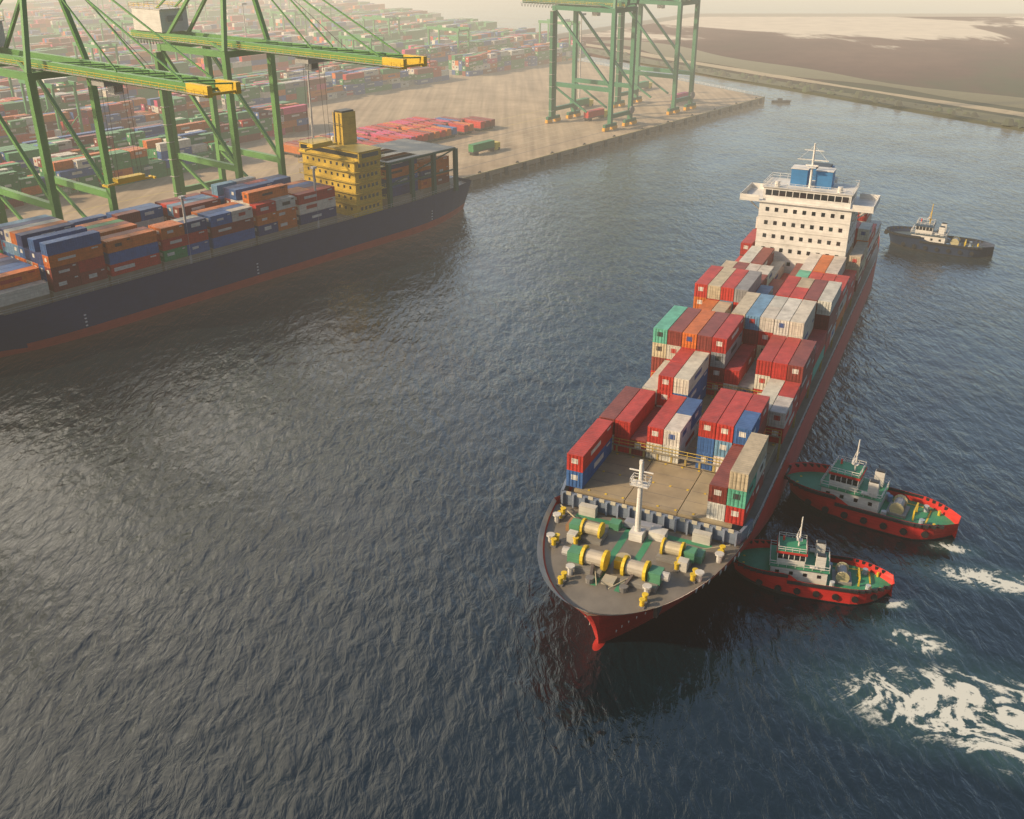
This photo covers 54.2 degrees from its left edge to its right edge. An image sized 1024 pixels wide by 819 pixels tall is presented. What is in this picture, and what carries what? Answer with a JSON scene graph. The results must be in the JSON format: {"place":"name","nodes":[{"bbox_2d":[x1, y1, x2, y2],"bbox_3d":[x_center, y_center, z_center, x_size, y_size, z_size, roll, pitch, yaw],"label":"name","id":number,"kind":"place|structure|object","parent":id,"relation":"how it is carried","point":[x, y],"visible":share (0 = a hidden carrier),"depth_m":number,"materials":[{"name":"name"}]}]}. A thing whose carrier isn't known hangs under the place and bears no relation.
{"place":"outdoors","nodes":[
{"label":"outdoors","id":0,"kind":"place"},
{"bbox_2d":[2,0,764,221],"bbox_3d":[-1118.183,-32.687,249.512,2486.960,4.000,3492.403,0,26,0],"label":"terminal ground","id":1,"kind":"structure","parent":0,"point":[499,97],"depth_m":445.65,"materials":[{"name":"concrete"}]},
{"bbox_2d":[0,0,245,223],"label":"quay crane","id":2,"kind":"object","parent":1,"relation":"on","point":[113,78],"visible":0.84,"depth_m":231.79,"materials":[{"name":"paint"}]},
{"bbox_2d":[128,0,429,196],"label":"quay crane","id":3,"kind":"object","parent":1,"relation":"on","point":[169,24],"visible":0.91,"depth_m":280.14,"materials":[{"name":"paint"}]},
{"bbox_2d":[0,0,581,136],"bbox_3d":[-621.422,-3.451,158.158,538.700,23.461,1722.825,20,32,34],"label":"yard gantries","id":4,"kind":"object","parent":1,"relation":"on","point":[370,38],"visible":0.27,"depth_m":588.57,"materials":[{"name":"paint"}]},
{"bbox_2d":[0,0,688,208],"bbox_3d":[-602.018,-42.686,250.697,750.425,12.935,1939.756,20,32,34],"label":"yard containers","id":5,"kind":"object","parent":1,"relation":"on","point":[493,48],"visible":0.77,"depth_m":497.50,"materials":[{"name":"metal"}]},
{"bbox_2d":[65,3,764,213],"bbox_3d":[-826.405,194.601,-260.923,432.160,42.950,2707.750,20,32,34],"label":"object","id":6,"kind":"object","parent":1,"relation":"on","point":[543,162],"visible":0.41,"depth_m":406.05,"materials":[{"name":"paint"}]},
{"bbox_2d":[521,0,639,131],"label":"quay crane","id":7,"kind":"object","parent":1,"relation":"on","point":[598,7],"visible":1,"depth_m":416.39,"materials":[{"name":"paint"}]},
{"bbox_2d":[613,0,700,114],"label":"quay crane","id":8,"kind":"object","parent":1,"relation":"on","point":[675,71],"visible":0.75,"depth_m":453.75,"materials":[{"name":"paint"}]},
{"bbox_2d":[0,0,1023,818],"bbox_3d":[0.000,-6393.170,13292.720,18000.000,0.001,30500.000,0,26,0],"label":"water","id":9,"kind":"structure","parent":0,"point":[268,548],"depth_m":147.56,"materials":[{"name":"liquid"}]},
{"bbox_2d":[0,108,470,357],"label":"container ship","id":10,"kind":"object","parent":9,"relation":"on","point":[368,216],"visible":0.7,"depth_m":254.41,"materials":[{"name":"paint"}]},
{"bbox_2d":[0,149,449,306],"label":"shipping containers","id":11,"kind":"object","parent":10,"relation":"on","point":[42,255],"visible":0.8,"depth_m":231.09,"materials":[{"name":"multicoloured metal"}]},
{"bbox_2d":[537,143,880,650],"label":"container ship","id":12,"kind":"object","parent":9,"relation":"on","point":[627,542],"visible":0.51,"depth_m":137.98,"materials":[{"name":"paint"}]},
{"bbox_2d":[566,212,881,525],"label":"shipping containers","id":13,"kind":"object","parent":12,"relation":"on","point":[755,318],"visible":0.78,"depth_m":164.05,"materials":[{"name":"metal"}]},
{"bbox_2d":[771,98,791,102],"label":"work boat","id":14,"kind":"object","parent":9,"relation":"on","point":[779,100],"visible":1,"depth_m":496.80,"materials":[{"name":"paint"}]},
{"bbox_2d":[732,517,894,604],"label":"tugboat","id":15,"kind":"object","parent":9,"relation":"in","point":[790,566],"visible":0.94,"depth_m":133.68,"materials":[{"name":"paint"}]},
{"bbox_2d":[784,440,960,540],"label":"tugboat","id":16,"kind":"object","parent":9,"relation":"in","point":[842,490],"visible":0.98,"depth_m":149.77,"materials":[{"name":"paint"}]},
{"bbox_2d":[884,204,994,257],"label":"tug","id":17,"kind":"object","parent":9,"relation":"in","point":[923,236],"visible":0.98,"depth_m":272.31,"materials":[{"name":"paint"}]},
{"bbox_2d":[558,17,1023,131],"bbox_3d":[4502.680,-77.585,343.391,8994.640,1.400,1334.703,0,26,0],"label":"reclaimed land","id":18,"kind":"structure","parent":0,"point":[983,55],"depth_m":697.71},
{"bbox_2d":[557,13,1023,127],"bbox_3d":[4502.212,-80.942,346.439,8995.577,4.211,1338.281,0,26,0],"label":"riverbank","id":19,"kind":"structure","parent":18,"relation":"on","point":[757,69],"depth_m":586.92,"materials":[{"name":"beige concrete"}]}
]}

